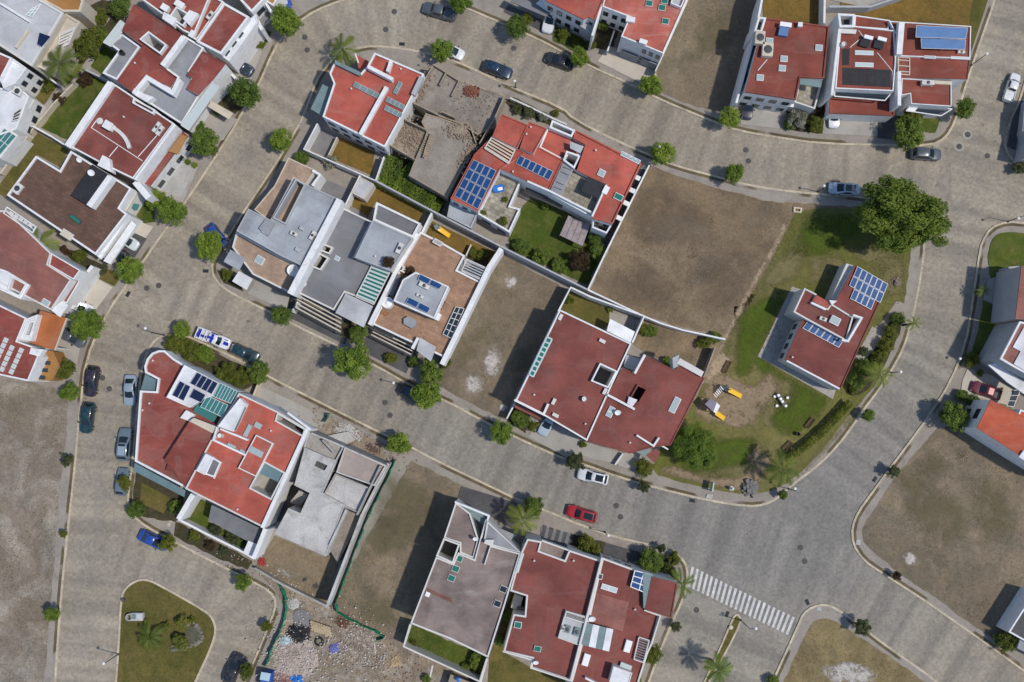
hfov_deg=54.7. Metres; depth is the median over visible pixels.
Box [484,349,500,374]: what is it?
lime patch
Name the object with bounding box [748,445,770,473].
worn earth
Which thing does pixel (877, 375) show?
palm tree
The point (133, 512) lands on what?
garden shrub
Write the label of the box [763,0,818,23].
lawn
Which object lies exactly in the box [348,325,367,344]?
garden tree
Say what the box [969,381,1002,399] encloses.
parked car
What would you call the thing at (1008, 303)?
house
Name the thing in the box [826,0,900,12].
garden wall
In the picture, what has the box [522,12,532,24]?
garden shrub
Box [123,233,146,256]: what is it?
carport floor
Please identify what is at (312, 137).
garden wall
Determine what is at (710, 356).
garden wall
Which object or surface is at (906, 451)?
verge
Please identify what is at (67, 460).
street tree
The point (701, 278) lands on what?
dirt lot
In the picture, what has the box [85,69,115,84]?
garden wall
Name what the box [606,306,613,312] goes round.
garden shrub
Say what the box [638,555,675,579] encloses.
planting bed
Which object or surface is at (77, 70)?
lawn
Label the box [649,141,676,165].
street tree
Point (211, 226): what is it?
parked car
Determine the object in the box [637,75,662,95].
street tree
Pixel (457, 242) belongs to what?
lawn
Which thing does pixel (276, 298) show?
forecourt
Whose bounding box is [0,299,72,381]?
house
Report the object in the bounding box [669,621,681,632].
street tree
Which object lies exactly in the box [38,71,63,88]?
garden wall
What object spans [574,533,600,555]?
garden tree
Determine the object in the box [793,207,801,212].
valve box
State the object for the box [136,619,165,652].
palm tree
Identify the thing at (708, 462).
park tree
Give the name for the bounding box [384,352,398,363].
garden shrub
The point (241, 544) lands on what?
garden shrub
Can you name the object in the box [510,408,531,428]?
garden shrub
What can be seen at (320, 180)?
garden wall
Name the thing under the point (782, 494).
street tree
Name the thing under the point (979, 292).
palm tree
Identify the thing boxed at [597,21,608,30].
garden shrub
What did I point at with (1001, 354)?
house
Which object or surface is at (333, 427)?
strewn rubble
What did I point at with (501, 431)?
street tree
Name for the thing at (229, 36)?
house
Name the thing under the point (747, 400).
worn earth
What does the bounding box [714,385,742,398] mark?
play platform
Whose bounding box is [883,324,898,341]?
garden shrub
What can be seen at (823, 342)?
clubhouse
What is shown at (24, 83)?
window
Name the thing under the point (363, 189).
garden shed
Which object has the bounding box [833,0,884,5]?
paved yard
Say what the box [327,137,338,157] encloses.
garden wall
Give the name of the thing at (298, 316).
forecourt
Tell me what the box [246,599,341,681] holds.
strewn rubble
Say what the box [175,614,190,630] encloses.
garden shrub
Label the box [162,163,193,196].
pale slab
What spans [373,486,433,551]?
weedy soil
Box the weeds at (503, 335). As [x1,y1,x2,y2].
[449,264,562,405]
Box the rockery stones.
[170,622,203,651]
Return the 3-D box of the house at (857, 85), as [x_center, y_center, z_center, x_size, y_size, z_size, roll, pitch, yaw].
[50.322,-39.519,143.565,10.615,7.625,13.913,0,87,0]
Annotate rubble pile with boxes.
[270,633,319,679]
[332,422,363,442]
[338,625,377,665]
[449,123,471,135]
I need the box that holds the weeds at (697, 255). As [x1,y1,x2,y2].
[607,176,845,329]
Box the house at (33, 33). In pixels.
[0,0,98,81]
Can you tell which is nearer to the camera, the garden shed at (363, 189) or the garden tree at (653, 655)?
the garden tree at (653, 655)
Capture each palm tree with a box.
[31,228,61,251]
[42,44,84,87]
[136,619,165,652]
[327,33,360,65]
[505,503,539,536]
[667,567,694,598]
[703,650,733,681]
[764,447,800,486]
[864,362,892,387]
[902,316,921,329]
[974,285,988,297]
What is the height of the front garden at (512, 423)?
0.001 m
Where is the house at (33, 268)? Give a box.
[0,207,101,316]
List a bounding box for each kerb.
[54,0,994,681]
[115,579,216,681]
[127,333,688,681]
[211,45,924,506]
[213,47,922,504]
[703,614,740,681]
[775,604,937,681]
[851,221,1023,671]
[1004,83,1023,161]
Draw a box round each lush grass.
[679,433,755,470]
[736,293,783,375]
[772,382,824,432]
[802,215,855,254]
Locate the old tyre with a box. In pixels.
[314,637,323,645]
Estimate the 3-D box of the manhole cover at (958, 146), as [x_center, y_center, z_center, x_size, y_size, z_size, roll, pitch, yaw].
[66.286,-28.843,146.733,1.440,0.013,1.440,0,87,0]
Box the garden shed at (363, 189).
[351,177,375,202]
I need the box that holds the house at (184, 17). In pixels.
[142,0,210,42]
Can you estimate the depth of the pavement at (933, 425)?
144.10 m
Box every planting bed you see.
[88,0,129,43]
[183,340,255,389]
[217,270,242,290]
[218,90,242,113]
[340,319,354,338]
[465,247,488,266]
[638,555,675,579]
[783,111,823,133]
[846,321,900,395]
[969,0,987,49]
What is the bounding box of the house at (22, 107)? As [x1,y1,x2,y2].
[0,53,44,138]
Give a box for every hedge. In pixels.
[784,399,853,461]
[878,313,902,355]
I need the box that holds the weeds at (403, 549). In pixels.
[344,469,453,631]
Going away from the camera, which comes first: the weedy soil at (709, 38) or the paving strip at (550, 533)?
the paving strip at (550, 533)
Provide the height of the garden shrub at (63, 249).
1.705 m
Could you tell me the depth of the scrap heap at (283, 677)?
141.78 m
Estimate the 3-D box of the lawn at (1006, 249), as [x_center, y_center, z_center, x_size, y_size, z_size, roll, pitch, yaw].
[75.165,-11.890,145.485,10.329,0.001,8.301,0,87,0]
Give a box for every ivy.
[375,171,444,217]
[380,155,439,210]
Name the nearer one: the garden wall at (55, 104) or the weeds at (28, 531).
the weeds at (28, 531)
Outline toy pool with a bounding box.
[492,184,503,192]
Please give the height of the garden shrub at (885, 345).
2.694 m
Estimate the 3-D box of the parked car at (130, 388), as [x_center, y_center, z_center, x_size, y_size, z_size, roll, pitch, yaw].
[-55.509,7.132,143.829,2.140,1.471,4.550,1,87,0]
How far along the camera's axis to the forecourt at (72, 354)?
144.66 m
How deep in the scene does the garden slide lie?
144.85 m
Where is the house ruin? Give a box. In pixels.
[389,64,504,202]
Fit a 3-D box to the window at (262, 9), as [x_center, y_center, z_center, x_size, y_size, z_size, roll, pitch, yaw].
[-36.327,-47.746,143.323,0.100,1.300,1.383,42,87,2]
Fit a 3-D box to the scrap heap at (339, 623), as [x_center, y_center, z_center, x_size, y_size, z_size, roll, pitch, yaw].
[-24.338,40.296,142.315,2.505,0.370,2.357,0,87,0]
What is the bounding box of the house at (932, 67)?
[883,21,970,117]
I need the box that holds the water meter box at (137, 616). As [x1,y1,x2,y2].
[125,612,143,620]
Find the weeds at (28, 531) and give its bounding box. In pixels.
[0,381,64,680]
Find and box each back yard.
[488,592,564,681]
[633,320,724,370]
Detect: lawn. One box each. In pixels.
[0,133,67,196]
[35,86,55,104]
[41,76,105,138]
[65,55,87,83]
[91,47,116,74]
[117,581,213,681]
[140,483,169,512]
[187,499,244,542]
[261,30,270,48]
[331,136,374,174]
[352,182,422,222]
[407,625,485,674]
[426,221,495,263]
[509,198,601,284]
[561,292,608,329]
[653,208,910,493]
[706,616,739,681]
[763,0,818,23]
[841,0,972,25]
[973,300,999,355]
[988,232,1023,277]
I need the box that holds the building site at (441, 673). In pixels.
[256,574,453,681]
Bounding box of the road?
[56,0,1023,681]
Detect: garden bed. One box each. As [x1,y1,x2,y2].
[57,245,100,268]
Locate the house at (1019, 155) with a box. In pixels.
[1013,102,1023,163]
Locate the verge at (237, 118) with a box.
[51,0,992,681]
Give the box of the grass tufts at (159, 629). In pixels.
[118,587,207,681]
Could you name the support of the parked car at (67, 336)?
on the road
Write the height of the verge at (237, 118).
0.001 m
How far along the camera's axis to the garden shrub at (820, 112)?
145.56 m
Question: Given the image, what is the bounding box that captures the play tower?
[704,398,725,420]
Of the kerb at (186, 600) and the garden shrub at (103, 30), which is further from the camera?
the garden shrub at (103, 30)
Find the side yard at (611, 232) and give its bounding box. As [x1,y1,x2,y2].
[602,166,647,248]
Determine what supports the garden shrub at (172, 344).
on the planting bed at (218, 362)
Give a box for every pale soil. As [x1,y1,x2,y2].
[499,294,511,310]
[694,73,716,88]
[911,558,920,565]
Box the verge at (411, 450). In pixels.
[129,335,685,681]
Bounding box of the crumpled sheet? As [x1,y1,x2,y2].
[329,643,340,653]
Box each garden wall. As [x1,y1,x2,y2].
[0,81,78,175]
[32,126,76,152]
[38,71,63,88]
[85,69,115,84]
[178,518,252,558]
[253,383,261,395]
[292,302,301,313]
[303,123,384,183]
[311,169,326,189]
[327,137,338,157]
[345,175,360,207]
[375,180,587,292]
[403,619,487,681]
[421,213,433,233]
[510,97,566,125]
[515,287,644,398]
[587,165,649,289]
[587,290,724,340]
[606,30,614,55]
[614,453,622,464]
[653,0,687,74]
[693,348,715,400]
[728,0,762,112]
[818,0,825,24]
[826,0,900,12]
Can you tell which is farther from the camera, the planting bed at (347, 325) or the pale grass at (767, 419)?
the planting bed at (347, 325)
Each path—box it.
[0,17,110,171]
[618,453,640,469]
[705,224,785,383]
[706,352,730,380]
[855,327,882,359]
[875,301,904,332]
[983,277,995,302]
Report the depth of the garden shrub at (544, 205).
145.06 m
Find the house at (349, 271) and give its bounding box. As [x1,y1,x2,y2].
[294,202,422,335]
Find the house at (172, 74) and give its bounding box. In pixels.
[103,4,238,133]
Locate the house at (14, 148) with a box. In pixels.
[0,125,33,167]
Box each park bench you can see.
[722,360,731,372]
[781,440,792,450]
[805,417,815,428]
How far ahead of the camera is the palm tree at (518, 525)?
138.43 m
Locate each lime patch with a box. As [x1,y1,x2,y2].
[466,375,481,393]
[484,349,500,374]
[500,404,507,410]
[505,277,516,286]
[824,663,872,681]
[904,552,915,564]
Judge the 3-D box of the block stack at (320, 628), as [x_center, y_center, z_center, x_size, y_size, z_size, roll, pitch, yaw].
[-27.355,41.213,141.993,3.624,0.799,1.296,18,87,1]
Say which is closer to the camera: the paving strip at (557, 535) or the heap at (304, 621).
the heap at (304, 621)
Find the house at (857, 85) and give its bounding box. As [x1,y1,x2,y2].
[815,13,895,122]
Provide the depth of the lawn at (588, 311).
145.05 m
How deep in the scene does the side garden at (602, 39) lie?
147.50 m
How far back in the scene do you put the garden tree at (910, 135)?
142.22 m
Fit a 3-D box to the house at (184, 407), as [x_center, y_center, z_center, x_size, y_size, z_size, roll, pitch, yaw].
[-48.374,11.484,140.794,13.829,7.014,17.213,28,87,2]
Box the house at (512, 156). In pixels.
[447,114,641,238]
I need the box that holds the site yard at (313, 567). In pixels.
[256,536,336,601]
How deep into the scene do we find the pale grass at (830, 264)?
145.50 m
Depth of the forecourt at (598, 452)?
143.80 m
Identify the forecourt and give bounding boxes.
[57,311,79,374]
[84,279,111,308]
[135,223,152,237]
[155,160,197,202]
[203,110,236,140]
[232,49,262,78]
[248,281,289,308]
[255,386,323,428]
[287,295,346,343]
[364,328,415,372]
[458,486,521,529]
[504,5,554,34]
[529,417,586,457]
[541,527,579,546]
[577,443,623,463]
[598,46,656,82]
[603,543,640,565]
[741,109,786,128]
[823,120,876,135]
[961,369,1019,404]
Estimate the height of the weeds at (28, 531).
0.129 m
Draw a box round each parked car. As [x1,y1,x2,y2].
[61,327,86,347]
[71,301,94,311]
[78,402,96,433]
[82,365,101,396]
[115,467,130,495]
[116,249,132,264]
[116,427,133,460]
[122,374,137,405]
[124,236,139,250]
[137,529,166,550]
[194,327,231,349]
[204,222,228,248]
[222,652,244,681]
[229,342,260,363]
[230,62,254,76]
[285,0,291,7]
[397,383,416,401]
[422,1,456,21]
[450,46,464,60]
[482,59,512,79]
[537,416,554,436]
[541,16,555,33]
[544,51,573,71]
[566,504,597,523]
[577,468,608,484]
[740,105,754,119]
[827,119,841,128]
[828,181,859,195]
[909,146,940,161]
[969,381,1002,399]
[1001,73,1020,102]
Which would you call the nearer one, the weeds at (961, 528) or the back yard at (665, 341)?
the weeds at (961, 528)
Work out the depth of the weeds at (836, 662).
141.99 m
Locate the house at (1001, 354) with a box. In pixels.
[979,321,1023,406]
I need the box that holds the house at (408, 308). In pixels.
[368,232,503,365]
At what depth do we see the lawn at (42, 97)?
146.95 m
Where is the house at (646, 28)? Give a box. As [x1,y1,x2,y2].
[599,0,686,69]
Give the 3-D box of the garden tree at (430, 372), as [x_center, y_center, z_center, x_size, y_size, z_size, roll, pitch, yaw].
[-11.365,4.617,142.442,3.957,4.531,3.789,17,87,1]
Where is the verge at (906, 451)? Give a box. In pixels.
[853,223,1023,668]
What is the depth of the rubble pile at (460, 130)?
142.17 m
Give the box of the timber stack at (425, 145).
[421,134,430,154]
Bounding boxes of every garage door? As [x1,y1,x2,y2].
[620,50,638,62]
[640,58,656,69]
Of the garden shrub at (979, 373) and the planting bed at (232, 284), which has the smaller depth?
the garden shrub at (979, 373)
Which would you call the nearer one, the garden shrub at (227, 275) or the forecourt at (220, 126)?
the garden shrub at (227, 275)
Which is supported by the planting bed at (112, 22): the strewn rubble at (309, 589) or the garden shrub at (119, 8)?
the garden shrub at (119, 8)
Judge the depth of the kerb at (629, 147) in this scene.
145.40 m
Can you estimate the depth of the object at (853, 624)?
142.23 m
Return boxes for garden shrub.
[41,79,54,93]
[53,92,66,105]
[58,245,71,254]
[70,248,87,263]
[72,25,104,60]
[75,70,92,87]
[95,7,107,24]
[96,24,108,44]
[98,263,108,275]
[107,0,130,19]
[126,499,145,518]
[160,621,169,631]
[163,332,188,353]
[167,499,182,513]
[172,633,189,650]
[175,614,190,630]
[179,339,202,363]
[185,159,191,164]
[186,616,195,622]
[189,530,199,542]
[195,121,206,130]
[197,344,216,364]
[204,540,215,550]
[208,524,221,535]
[214,361,234,383]
[218,545,228,556]
[221,268,233,281]
[225,530,239,544]
[231,365,250,387]
[234,539,244,547]
[294,150,309,164]
[323,155,336,169]
[381,256,394,267]
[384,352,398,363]
[403,265,414,275]
[407,355,418,367]
[409,639,416,645]
[422,674,431,681]
[439,358,451,369]
[461,662,469,669]
[466,246,477,257]
[468,652,484,671]
[473,249,487,260]
[495,635,504,647]
[498,217,507,226]
[501,608,512,621]
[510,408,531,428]
[511,103,521,114]
[512,238,531,255]
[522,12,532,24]
[522,106,534,119]
[527,421,536,431]
[532,247,549,266]
[537,112,548,121]
[540,201,550,209]
[551,257,569,274]
[552,109,559,116]
[558,27,570,41]
[564,295,574,303]
[572,36,582,46]
[579,440,586,447]
[585,40,596,49]
[588,233,600,243]
[588,241,606,261]
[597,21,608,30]
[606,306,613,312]
[632,457,656,478]
[639,323,647,334]
[644,325,658,336]
[661,356,669,366]
[665,550,681,565]
[696,336,713,348]
[709,331,721,344]
[766,674,779,681]
[783,120,794,130]
[784,108,806,129]
[807,115,823,132]
[815,105,824,117]
[846,371,866,390]
[848,384,857,394]
[855,358,874,374]
[857,346,868,356]
[870,350,886,365]
[876,337,894,356]
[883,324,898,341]
[889,311,905,325]
[955,389,968,403]
[964,351,980,368]
[965,393,979,405]
[975,369,983,376]
[992,631,1018,654]
[1012,162,1023,173]
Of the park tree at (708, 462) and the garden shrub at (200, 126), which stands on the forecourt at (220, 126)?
the garden shrub at (200, 126)
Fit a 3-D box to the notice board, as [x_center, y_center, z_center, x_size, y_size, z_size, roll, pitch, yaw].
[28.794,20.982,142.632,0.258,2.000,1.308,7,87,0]
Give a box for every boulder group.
[741,478,759,497]
[891,276,901,286]
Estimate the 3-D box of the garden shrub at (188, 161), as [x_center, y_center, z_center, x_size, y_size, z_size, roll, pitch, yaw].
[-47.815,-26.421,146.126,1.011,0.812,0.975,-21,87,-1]
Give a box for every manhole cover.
[954,142,963,150]
[963,130,972,138]
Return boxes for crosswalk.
[688,567,793,634]
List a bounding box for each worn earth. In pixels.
[662,466,760,490]
[695,373,778,427]
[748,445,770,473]
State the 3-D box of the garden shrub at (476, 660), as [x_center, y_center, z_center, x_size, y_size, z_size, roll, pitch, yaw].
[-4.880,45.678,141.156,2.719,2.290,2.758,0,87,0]
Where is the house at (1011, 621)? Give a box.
[996,587,1023,650]
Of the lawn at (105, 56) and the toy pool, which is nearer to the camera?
the toy pool
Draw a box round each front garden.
[99,269,118,285]
[132,472,183,521]
[136,200,154,222]
[174,522,252,569]
[507,406,529,432]
[553,26,586,50]
[571,534,605,551]
[896,115,939,132]
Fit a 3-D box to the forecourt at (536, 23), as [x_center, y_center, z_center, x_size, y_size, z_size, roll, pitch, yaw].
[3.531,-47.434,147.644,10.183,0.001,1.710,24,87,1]
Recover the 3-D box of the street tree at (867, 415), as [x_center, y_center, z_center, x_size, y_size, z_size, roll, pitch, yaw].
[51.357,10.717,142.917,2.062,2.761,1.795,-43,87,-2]
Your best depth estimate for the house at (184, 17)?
141.42 m
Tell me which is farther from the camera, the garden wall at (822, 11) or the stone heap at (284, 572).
the garden wall at (822, 11)
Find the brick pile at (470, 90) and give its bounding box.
[463,85,478,96]
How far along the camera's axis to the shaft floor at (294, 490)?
143.33 m
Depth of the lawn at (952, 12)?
147.73 m
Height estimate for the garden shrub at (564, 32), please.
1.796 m
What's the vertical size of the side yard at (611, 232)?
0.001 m
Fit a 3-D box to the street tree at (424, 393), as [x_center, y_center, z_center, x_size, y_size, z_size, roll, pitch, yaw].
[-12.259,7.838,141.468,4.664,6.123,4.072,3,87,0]
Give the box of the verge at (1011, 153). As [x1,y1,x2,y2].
[1006,91,1023,158]
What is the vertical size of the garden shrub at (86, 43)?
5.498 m
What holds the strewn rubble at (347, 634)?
on the building site at (441, 673)
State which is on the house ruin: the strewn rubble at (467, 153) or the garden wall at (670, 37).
the strewn rubble at (467, 153)
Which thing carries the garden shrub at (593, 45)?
on the pavement at (496, 8)
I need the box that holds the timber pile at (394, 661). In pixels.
[388,655,400,667]
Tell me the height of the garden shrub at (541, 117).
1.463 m
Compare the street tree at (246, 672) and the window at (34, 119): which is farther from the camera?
the window at (34, 119)
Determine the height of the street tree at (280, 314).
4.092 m
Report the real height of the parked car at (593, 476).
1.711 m
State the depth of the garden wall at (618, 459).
142.80 m
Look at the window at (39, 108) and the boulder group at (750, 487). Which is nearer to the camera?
the boulder group at (750, 487)
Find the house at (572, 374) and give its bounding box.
[514,310,634,440]
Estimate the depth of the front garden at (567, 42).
147.48 m
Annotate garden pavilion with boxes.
[559,215,590,248]
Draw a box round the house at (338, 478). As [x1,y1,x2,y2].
[254,430,392,607]
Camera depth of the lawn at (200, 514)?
143.22 m
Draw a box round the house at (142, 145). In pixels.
[65,81,193,202]
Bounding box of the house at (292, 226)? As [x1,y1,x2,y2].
[222,157,350,300]
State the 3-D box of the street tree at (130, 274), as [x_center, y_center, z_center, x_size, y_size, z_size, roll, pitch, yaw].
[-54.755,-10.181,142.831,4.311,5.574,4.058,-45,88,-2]
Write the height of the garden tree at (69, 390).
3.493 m
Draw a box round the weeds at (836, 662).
[792,631,903,680]
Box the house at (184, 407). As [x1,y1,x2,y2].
[133,350,246,496]
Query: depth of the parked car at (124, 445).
142.83 m
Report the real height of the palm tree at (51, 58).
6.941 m
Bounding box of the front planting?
[506,97,554,124]
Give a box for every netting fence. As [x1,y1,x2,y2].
[255,569,287,667]
[335,460,395,641]
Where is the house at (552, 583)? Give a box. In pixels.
[503,533,599,681]
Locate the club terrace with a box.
[758,287,835,398]
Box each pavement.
[0,0,989,681]
[132,340,683,681]
[216,50,919,501]
[778,609,929,681]
[856,226,1023,664]
[1010,101,1023,155]
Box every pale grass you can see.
[695,452,755,479]
[728,306,748,356]
[755,252,802,296]
[760,379,793,426]
[808,256,843,281]
[808,412,855,464]
[854,247,902,294]
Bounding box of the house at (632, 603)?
[565,552,677,681]
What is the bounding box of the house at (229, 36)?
[188,0,265,73]
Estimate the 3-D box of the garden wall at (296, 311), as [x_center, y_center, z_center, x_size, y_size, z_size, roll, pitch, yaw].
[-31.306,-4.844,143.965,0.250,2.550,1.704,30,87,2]
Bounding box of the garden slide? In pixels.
[433,223,450,237]
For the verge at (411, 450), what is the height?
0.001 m
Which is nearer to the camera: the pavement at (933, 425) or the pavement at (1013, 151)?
the pavement at (933, 425)
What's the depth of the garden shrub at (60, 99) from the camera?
145.87 m
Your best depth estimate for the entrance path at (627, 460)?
143.74 m
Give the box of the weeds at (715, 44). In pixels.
[675,0,750,100]
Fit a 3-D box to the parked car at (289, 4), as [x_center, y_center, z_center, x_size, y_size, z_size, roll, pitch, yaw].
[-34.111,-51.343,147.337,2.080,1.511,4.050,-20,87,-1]
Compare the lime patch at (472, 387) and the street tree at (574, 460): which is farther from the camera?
the lime patch at (472, 387)
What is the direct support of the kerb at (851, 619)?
on the road
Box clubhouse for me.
[777,263,887,389]
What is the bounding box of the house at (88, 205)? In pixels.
[7,151,145,264]
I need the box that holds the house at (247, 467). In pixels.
[177,393,317,558]
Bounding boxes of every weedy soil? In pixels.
[372,607,387,618]
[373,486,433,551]
[702,21,724,49]
[905,461,936,490]
[916,499,960,535]
[980,486,1005,530]
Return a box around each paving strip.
[541,525,546,536]
[547,527,553,539]
[554,530,560,541]
[561,532,566,543]
[568,534,572,544]
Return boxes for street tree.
[42,607,60,621]
[59,530,67,538]
[60,454,74,467]
[69,307,106,340]
[113,255,143,284]
[116,474,130,491]
[157,195,187,226]
[157,534,177,551]
[188,127,219,156]
[195,230,223,263]
[226,76,261,108]
[234,573,252,592]
[240,662,253,681]
[260,620,272,631]
[267,127,292,152]
[270,3,303,36]
[271,304,293,325]
[330,339,372,381]
[385,432,411,453]
[409,382,441,409]
[429,37,454,63]
[448,0,473,14]
[489,418,512,445]
[505,13,530,40]
[564,452,584,469]
[569,46,590,67]
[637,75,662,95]
[637,479,650,492]
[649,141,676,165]
[655,544,665,552]
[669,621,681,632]
[718,106,740,128]
[724,163,744,185]
[777,489,787,499]
[854,618,871,636]
[861,409,875,421]
[886,464,900,478]
[892,571,901,579]
[955,95,976,119]
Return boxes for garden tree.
[55,358,76,379]
[58,381,79,401]
[145,188,166,209]
[172,320,192,339]
[246,359,269,384]
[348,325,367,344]
[419,358,443,383]
[523,496,543,517]
[568,249,590,271]
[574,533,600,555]
[637,546,663,573]
[645,643,663,667]
[891,115,924,151]
[899,109,924,122]
[938,400,969,432]
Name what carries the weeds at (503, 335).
on the dark soil
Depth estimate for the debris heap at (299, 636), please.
142.05 m
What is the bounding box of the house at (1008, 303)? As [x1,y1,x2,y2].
[991,266,1023,323]
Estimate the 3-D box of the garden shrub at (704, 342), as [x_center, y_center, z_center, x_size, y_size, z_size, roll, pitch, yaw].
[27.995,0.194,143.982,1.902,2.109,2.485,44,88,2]
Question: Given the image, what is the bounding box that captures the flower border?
[659,563,678,578]
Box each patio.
[310,128,336,155]
[320,179,350,202]
[349,206,367,218]
[609,312,639,330]
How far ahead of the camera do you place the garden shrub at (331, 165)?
145.16 m
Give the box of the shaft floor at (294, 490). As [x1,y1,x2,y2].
[277,483,308,521]
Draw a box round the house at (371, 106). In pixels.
[311,53,424,156]
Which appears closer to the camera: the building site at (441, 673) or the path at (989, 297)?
the building site at (441, 673)
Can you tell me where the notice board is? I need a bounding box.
[710,482,713,491]
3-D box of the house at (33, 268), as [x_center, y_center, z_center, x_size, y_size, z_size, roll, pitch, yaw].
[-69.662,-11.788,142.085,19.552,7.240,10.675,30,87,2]
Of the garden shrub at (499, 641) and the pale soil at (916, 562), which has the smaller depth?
the garden shrub at (499, 641)
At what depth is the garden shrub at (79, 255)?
144.31 m
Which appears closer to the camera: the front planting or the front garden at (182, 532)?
the front garden at (182, 532)
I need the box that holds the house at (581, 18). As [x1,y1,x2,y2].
[510,0,603,50]
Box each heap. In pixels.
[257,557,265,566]
[273,670,291,681]
[278,568,290,580]
[280,635,291,647]
[285,621,310,644]
[288,598,299,609]
[290,674,303,681]
[293,609,312,627]
[335,613,349,628]
[364,442,380,454]
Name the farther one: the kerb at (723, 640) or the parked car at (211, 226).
the parked car at (211, 226)
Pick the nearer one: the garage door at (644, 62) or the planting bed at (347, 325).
the planting bed at (347, 325)
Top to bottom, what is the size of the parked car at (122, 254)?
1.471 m
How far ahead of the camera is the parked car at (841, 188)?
145.34 m
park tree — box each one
[672,421,716,469]
[698,451,717,468]
[851,174,951,254]
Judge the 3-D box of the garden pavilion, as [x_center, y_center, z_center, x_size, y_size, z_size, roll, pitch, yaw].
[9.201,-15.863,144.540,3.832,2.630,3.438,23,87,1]
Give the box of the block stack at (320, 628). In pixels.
[310,620,332,636]
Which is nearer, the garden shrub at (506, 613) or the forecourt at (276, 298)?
the garden shrub at (506, 613)
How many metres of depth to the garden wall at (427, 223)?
143.44 m
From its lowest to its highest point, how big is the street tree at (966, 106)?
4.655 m
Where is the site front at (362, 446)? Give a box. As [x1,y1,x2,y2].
[321,416,385,458]
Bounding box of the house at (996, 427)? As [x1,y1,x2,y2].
[962,400,1023,468]
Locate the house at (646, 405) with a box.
[587,354,704,462]
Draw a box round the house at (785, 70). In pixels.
[736,17,828,115]
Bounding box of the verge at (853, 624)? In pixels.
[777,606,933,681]
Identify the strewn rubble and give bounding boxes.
[198,552,375,639]
[199,535,405,658]
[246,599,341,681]
[251,553,440,681]
[290,407,421,472]
[307,606,408,679]
[323,631,422,681]
[388,109,425,158]
[414,58,435,107]
[442,121,476,145]
[443,78,505,124]
[457,129,481,174]
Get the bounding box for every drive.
[877,117,897,138]
[1007,96,1023,149]
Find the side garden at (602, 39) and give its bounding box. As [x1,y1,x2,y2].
[594,27,617,49]
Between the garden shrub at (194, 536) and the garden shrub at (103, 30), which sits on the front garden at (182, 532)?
the garden shrub at (194, 536)
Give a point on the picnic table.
(780, 398)
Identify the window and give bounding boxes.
[21,80,28,86]
[31,115,37,123]
[35,105,41,112]
[158,179,165,187]
[167,167,174,175]
[176,155,183,163]
[257,6,265,15]
[972,409,980,418]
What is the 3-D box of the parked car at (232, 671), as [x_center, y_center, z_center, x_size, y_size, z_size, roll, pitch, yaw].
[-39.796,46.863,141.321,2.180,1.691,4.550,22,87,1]
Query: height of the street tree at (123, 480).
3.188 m
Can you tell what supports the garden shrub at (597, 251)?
on the lawn at (536, 225)
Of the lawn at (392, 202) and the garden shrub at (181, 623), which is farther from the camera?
the lawn at (392, 202)
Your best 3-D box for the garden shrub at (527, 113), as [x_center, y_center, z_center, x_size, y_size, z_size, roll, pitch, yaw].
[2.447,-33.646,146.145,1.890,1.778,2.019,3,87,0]
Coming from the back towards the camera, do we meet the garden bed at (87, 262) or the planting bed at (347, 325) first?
the garden bed at (87, 262)
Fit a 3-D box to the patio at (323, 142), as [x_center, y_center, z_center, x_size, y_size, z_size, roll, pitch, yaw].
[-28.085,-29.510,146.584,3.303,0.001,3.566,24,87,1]
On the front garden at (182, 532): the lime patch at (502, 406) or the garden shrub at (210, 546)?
the garden shrub at (210, 546)
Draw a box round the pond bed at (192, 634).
[185,626,199,642]
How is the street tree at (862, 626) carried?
on the road
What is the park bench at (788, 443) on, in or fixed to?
on the park lawn at (770, 433)
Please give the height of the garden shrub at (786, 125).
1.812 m
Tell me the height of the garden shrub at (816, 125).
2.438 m
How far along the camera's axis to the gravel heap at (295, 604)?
142.49 m
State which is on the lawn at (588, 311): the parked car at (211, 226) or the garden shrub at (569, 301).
the garden shrub at (569, 301)
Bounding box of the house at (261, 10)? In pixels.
[240,0,287,41]
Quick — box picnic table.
[776,393,785,405]
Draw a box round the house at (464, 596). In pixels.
[410,498,520,656]
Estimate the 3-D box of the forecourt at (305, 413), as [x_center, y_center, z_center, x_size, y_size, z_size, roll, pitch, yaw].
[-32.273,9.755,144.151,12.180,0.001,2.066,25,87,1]
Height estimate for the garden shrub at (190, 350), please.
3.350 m
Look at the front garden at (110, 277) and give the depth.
145.31 m
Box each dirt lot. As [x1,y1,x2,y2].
[0,378,67,681]
[257,460,469,678]
[437,255,565,418]
[590,165,860,336]
[656,0,755,111]
[784,618,923,681]
[862,403,1023,638]
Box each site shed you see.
[260,668,274,681]
[448,672,474,681]
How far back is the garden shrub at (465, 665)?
141.20 m
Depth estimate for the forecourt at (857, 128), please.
146.66 m
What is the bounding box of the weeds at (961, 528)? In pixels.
[865,434,1023,625]

